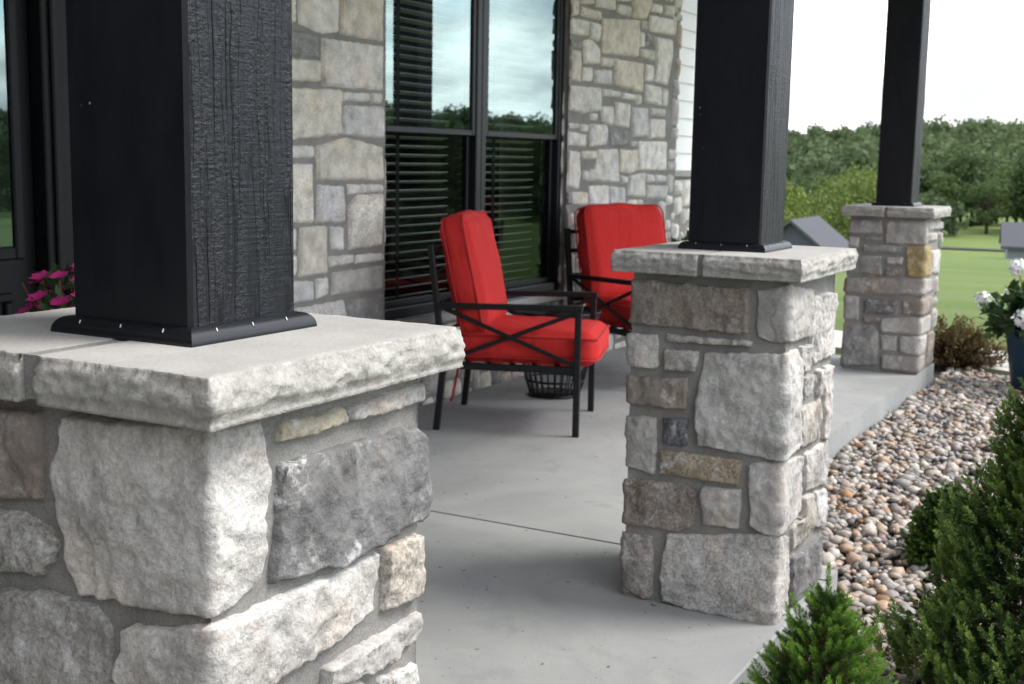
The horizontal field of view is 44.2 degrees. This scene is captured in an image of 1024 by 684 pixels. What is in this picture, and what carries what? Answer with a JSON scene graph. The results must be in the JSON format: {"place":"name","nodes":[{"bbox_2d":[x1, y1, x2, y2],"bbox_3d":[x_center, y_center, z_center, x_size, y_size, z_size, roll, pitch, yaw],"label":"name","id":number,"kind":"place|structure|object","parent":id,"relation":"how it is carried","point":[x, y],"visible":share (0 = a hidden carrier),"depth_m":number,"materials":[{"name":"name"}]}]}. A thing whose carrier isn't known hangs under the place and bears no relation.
{"place":"outdoors","nodes":[
{"label":"outdoors","id":0,"kind":"place"},
{"bbox_2d":[416,346,933,683],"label":"porch floor","id":1,"kind":"structure","parent":0,"point":[521,527],"depth_m":4.58,"materials":[{"name":"concrete"}]},
{"bbox_2d":[0,262,74,315],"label":"flower planter","id":2,"kind":"object","parent":1,"relation":"on","point":[41,299],"visible":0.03,"depth_m":4.21,"materials":[{"name":"pink plant"}]},
{"bbox_2d":[0,0,465,683],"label":"porch column","id":3,"kind":"structure","parent":1,"relation":"on","point":[214,456],"depth_m":1.82,"materials":[{"name":"stone"}]},
{"bbox_2d":[427,210,609,437],"bbox_3d":[0.061,-0.135,6.811,0.897,1.140,0.748,2,8,10],"label":"lounge chair","id":4,"kind":"object","parent":1,"relation":"on","point":[493,334],"visible":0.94,"depth_m":6.52,"materials":[{"name":"red fabric"}]},
{"bbox_2d":[514,306,600,398],"bbox_3d":[0.262,0.061,7.607,0.540,0.517,0.540,6,9,29],"label":"side table","id":5,"kind":"object","parent":1,"relation":"on","point":[554,392],"visible":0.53,"depth_m":7.53,"materials":[{"name":"black metal"}]},
{"bbox_2d":[564,203,666,366],"bbox_3d":[0.889,-0.326,8.224,0.748,1.140,0.897,-5,10,-34],"label":"lounge chair","id":6,"kind":"object","parent":1,"relation":"on","point":[603,231],"visible":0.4,"depth_m":8.23,"materials":[{"name":"red fabric"}]},
{"bbox_2d":[671,229,688,241],"bbox_3d":[1.340,-0.437,9.765,0.787,0.930,0.702,6,9,29],"label":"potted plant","id":7,"kind":"object","parent":1,"relation":"on","point":[685,238],"visible":0.02,"depth_m":9.71,"materials":[{"name":"green plant"}]},
{"bbox_2d":[610,0,858,624],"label":"porch column","id":8,"kind":"structure","parent":1,"relation":"on","point":[730,346],"depth_m":3.94,"materials":[{"name":"stone"}]},
{"bbox_2d":[840,0,951,374],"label":"porch column","id":9,"kind":"structure","parent":1,"relation":"on","point":[890,287],"depth_m":8.62,"materials":[{"name":"stone"}]},
{"bbox_2d":[787,177,1023,354],"bbox_3d":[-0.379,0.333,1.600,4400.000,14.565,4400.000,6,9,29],"label":"lawn","id":10,"kind":"structure","parent":0,"point":[965,276],"depth_m":27.11,"materials":[{"name":"green plant"}]},
{"bbox_2d":[0,0,696,406],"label":"house","id":11,"kind":"structure","parent":10,"relation":"on","point":[530,126],"depth_m":7.80,"materials":[{"name":"stone"}]},
{"bbox_2d":[0,0,35,314],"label":"door","id":12,"kind":"structure","parent":11,"relation":"in","point":[17,241],"depth_m":4.77,"materials":[{"name":"black"}]},
{"bbox_2d":[384,0,482,319],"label":"window","id":13,"kind":"structure","parent":11,"relation":"in","point":[397,308],"depth_m":7.43,"materials":[{"name":"black metal"}]},
{"bbox_2d":[454,0,565,298],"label":"window","id":14,"kind":"structure","parent":11,"relation":"in","point":[549,281],"depth_m":8.44,"materials":[{"name":"black metal"}]},
{"bbox_2d":[784,182,817,222],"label":"bright tree","id":15,"kind":"object","parent":10,"relation":"on","point":[800,190],"visible":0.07,"depth_m":82.84,"materials":[{"name":"green plant"}]},
{"bbox_2d":[784,187,820,222],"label":"bright tree","id":16,"kind":"object","parent":10,"relation":"on","point":[788,216],"visible":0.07,"depth_m":77.43,"materials":[{"name":"green plant"}]},
{"bbox_2d":[795,171,832,214],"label":"broadleaf tree","id":17,"kind":"object","parent":10,"relation":"on","point":[816,175],"visible":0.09,"depth_m":119.80,"materials":[{"name":"green plant"}]},
{"bbox_2d":[783,216,848,271],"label":"shed","id":18,"kind":"structure","parent":10,"relation":"on","point":[818,231],"depth_m":60.80,"materials":[{"name":"grey"}]},
{"bbox_2d":[799,205,837,225],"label":"bright tree","id":19,"kind":"object","parent":10,"relation":"on","point":[825,216],"visible":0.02,"depth_m":77.09,"materials":[{"name":"green plant"}]},
{"bbox_2d":[788,188,855,237],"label":"bright tree","id":20,"kind":"object","parent":10,"relation":"on","point":[828,205],"visible":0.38,"depth_m":87.07,"materials":[{"name":"green plant"}]},
{"bbox_2d":[801,172,845,195],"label":"broadleaf tree","id":21,"kind":"object","parent":10,"relation":"on","point":[809,184],"visible":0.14,"depth_m":113.94,"materials":[{"name":"green plant"}]},
{"bbox_2d":[827,215,849,239],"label":"bright tree","id":22,"kind":"object","parent":10,"relation":"on","point":[840,232],"visible":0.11,"depth_m":94.17,"materials":[{"name":"green plant"}]},
{"bbox_2d":[809,160,876,238],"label":"bright tree","id":23,"kind":"object","parent":10,"relation":"on","point":[837,188],"visible":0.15,"depth_m":96.28,"materials":[{"name":"green plant"}]},
{"bbox_2d":[828,165,868,183],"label":"broadleaf tree","id":24,"kind":"object","parent":10,"relation":"on","point":[843,172],"visible":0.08,"depth_m":121.97,"materials":[{"name":"green plant"}]},
{"bbox_2d":[826,168,877,203],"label":"bright tree","id":25,"kind":"object","parent":10,"relation":"on","point":[868,187],"visible":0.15,"depth_m":99.81,"materials":[{"name":"green plant"}]},
{"bbox_2d":[843,192,875,235],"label":"bright tree","id":26,"kind":"object","parent":10,"relation":"on","point":[869,198],"visible":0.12,"depth_m":96.11,"materials":[{"name":"green plant"}]},
{"bbox_2d":[786,113,1023,236],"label":"hillside woods","id":27,"kind":"object","parent":10,"relation":"on","point":[823,151],"visible":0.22,"depth_m":202.58,"materials":[{"name":"green plant"}]},
{"bbox_2d":[834,330,1009,375],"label":"garden walk","id":28,"kind":"structure","parent":10,"relation":"on","point":[1002,370],"depth_m":9.82,"materials":[{"name":"concrete"}]},
{"bbox_2d":[919,167,939,201],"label":"broadleaf tree","id":29,"kind":"object","parent":10,"relation":"on","point":[920,186],"visible":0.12,"depth_m":113.77,"materials":[{"name":"green plant"}]},
{"bbox_2d":[919,159,945,203],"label":"broadleaf tree","id":30,"kind":"object","parent":10,"relation":"on","point":[934,169],"visible":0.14,"depth_m":114.44,"materials":[{"name":"green plant"}]},
{"bbox_2d":[920,161,949,196],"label":"broadleaf tree","id":31,"kind":"object","parent":10,"relation":"on","point":[932,174],"visible":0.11,"depth_m":114.48,"materials":[{"name":"green plant"}]},
{"bbox_2d":[921,162,961,184],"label":"broadleaf tree","id":32,"kind":"object","parent":10,"relation":"on","point":[952,171],"visible":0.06,"depth_m":116.87,"materials":[{"name":"green plant"}]},
{"bbox_2d":[922,170,968,225],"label":"broadleaf tree","id":33,"kind":"object","parent":10,"relation":"on","point":[951,192],"visible":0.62,"depth_m":110.82,"materials":[{"name":"green plant"}]},
{"bbox_2d":[929,142,989,224],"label":"broadleaf tree","id":34,"kind":"object","parent":10,"relation":"on","point":[951,159],"visible":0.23,"depth_m":115.38,"materials":[{"name":"green plant"}]},
{"bbox_2d":[939,246,1004,250],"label":"lane","id":35,"kind":"structure","parent":10,"relation":"on","point":[971,248],"depth_m":90.40,"materials":[{"name":"grey asphalt"}]},
{"bbox_2d":[951,151,1000,226],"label":"broadleaf tree","id":36,"kind":"object","parent":10,"relation":"on","point":[970,175],"visible":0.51,"depth_m":113.42,"materials":[{"name":"green plant"}]},
{"bbox_2d":[963,174,1014,233],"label":"broadleaf tree","id":37,"kind":"object","parent":10,"relation":"on","point":[998,187],"visible":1,"depth_m":105.28,"materials":[{"name":"green plant"}]},
{"bbox_2d":[967,149,1012,223],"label":"broadleaf tree","id":38,"kind":"object","parent":10,"relation":"on","point":[997,159],"visible":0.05,"depth_m":116.60,"materials":[{"name":"green plant"}]},
{"bbox_2d":[989,196,1014,221],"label":"broadleaf tree","id":39,"kind":"object","parent":10,"relation":"on","point":[1007,220],"visible":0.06,"depth_m":116.73,"materials":[{"name":"green plant"}]},
{"bbox_2d":[984,161,1023,221],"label":"broadleaf tree","id":40,"kind":"object","parent":10,"relation":"on","point":[1004,170],"visible":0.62,"depth_m":109.80,"materials":[{"name":"green plant"}]},
{"bbox_2d":[999,222,1023,259],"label":"shed","id":41,"kind":"structure","parent":10,"relation":"on","point":[1011,239],"depth_m":65.34,"materials":[{"name":"grey"}]},
{"bbox_2d":[999,157,1023,212],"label":"broadleaf tree","id":42,"kind":"object","parent":10,"relation":"on","point":[1021,194],"visible":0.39,"depth_m":108.45,"materials":[{"name":"green plant"}]},
{"bbox_2d":[1005,153,1023,212],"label":"broadleaf tree","id":43,"kind":"object","parent":10,"relation":"on","point":[1020,168],"visible":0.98,"depth_m":107.05,"materials":[{"name":"green plant"}]},
{"bbox_2d":[1011,175,1023,221],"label":"broadleaf tree","id":44,"kind":"object","parent":10,"relation":"on","point":[1022,217],"visible":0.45,"depth_m":109.21,"materials":[{"name":"green plant"}]},
{"bbox_2d":[788,0,1023,133],"label":"sky","id":45,"kind":"structure","parent":0,"point":[975,62],"materials":[{"name":"white"}]},
{"bbox_2d":[807,366,1023,683],"bbox_3d":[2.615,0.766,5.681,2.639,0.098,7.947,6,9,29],"label":"river gravel","id":46,"kind":"structure","parent":0,"point":[873,478],"depth_m":6.28,"materials":[{"name":"beige gravel"}]},
{"bbox_2d":[739,561,898,683],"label":"dwarf spruce","id":47,"kind":"object","parent":46,"relation":"on","point":[833,625],"visible":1,"depth_m":2.96,"materials":[{"name":"green plant"}]},
{"bbox_2d":[857,377,1023,683],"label":"evergreen shrub","id":48,"kind":"object","parent":46,"relation":"on","point":[963,601],"visible":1,"depth_m":3.46,"materials":[{"name":"green plant"}]},
{"bbox_2d":[901,481,993,571],"bbox_3d":[1.704,0.736,4.925,0.388,0.394,0.358,6,9,29],"label":"boxwood","id":49,"kind":"object","parent":46,"relation":"on","point":[922,539],"visible":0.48,"depth_m":4.90,"materials":[{"name":"green plant"}]},
{"bbox_2d":[931,313,1008,368],"bbox_3d":[3.443,-0.023,9.833,1.039,0.461,0.925,6,9,29],"label":"barberry bush","id":50,"kind":"object","parent":46,"relation":"on","point":[956,346],"visible":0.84,"depth_m":9.68,"materials":[{"name":"brown plant"}]},
{"bbox_2d":[974,258,1023,390],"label":"potted hydrangea","id":51,"kind":"object","parent":46,"relation":"on","point":[1008,321],"visible":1,"depth_m":8.77,"materials":[{"name":"plant"}]}
]}

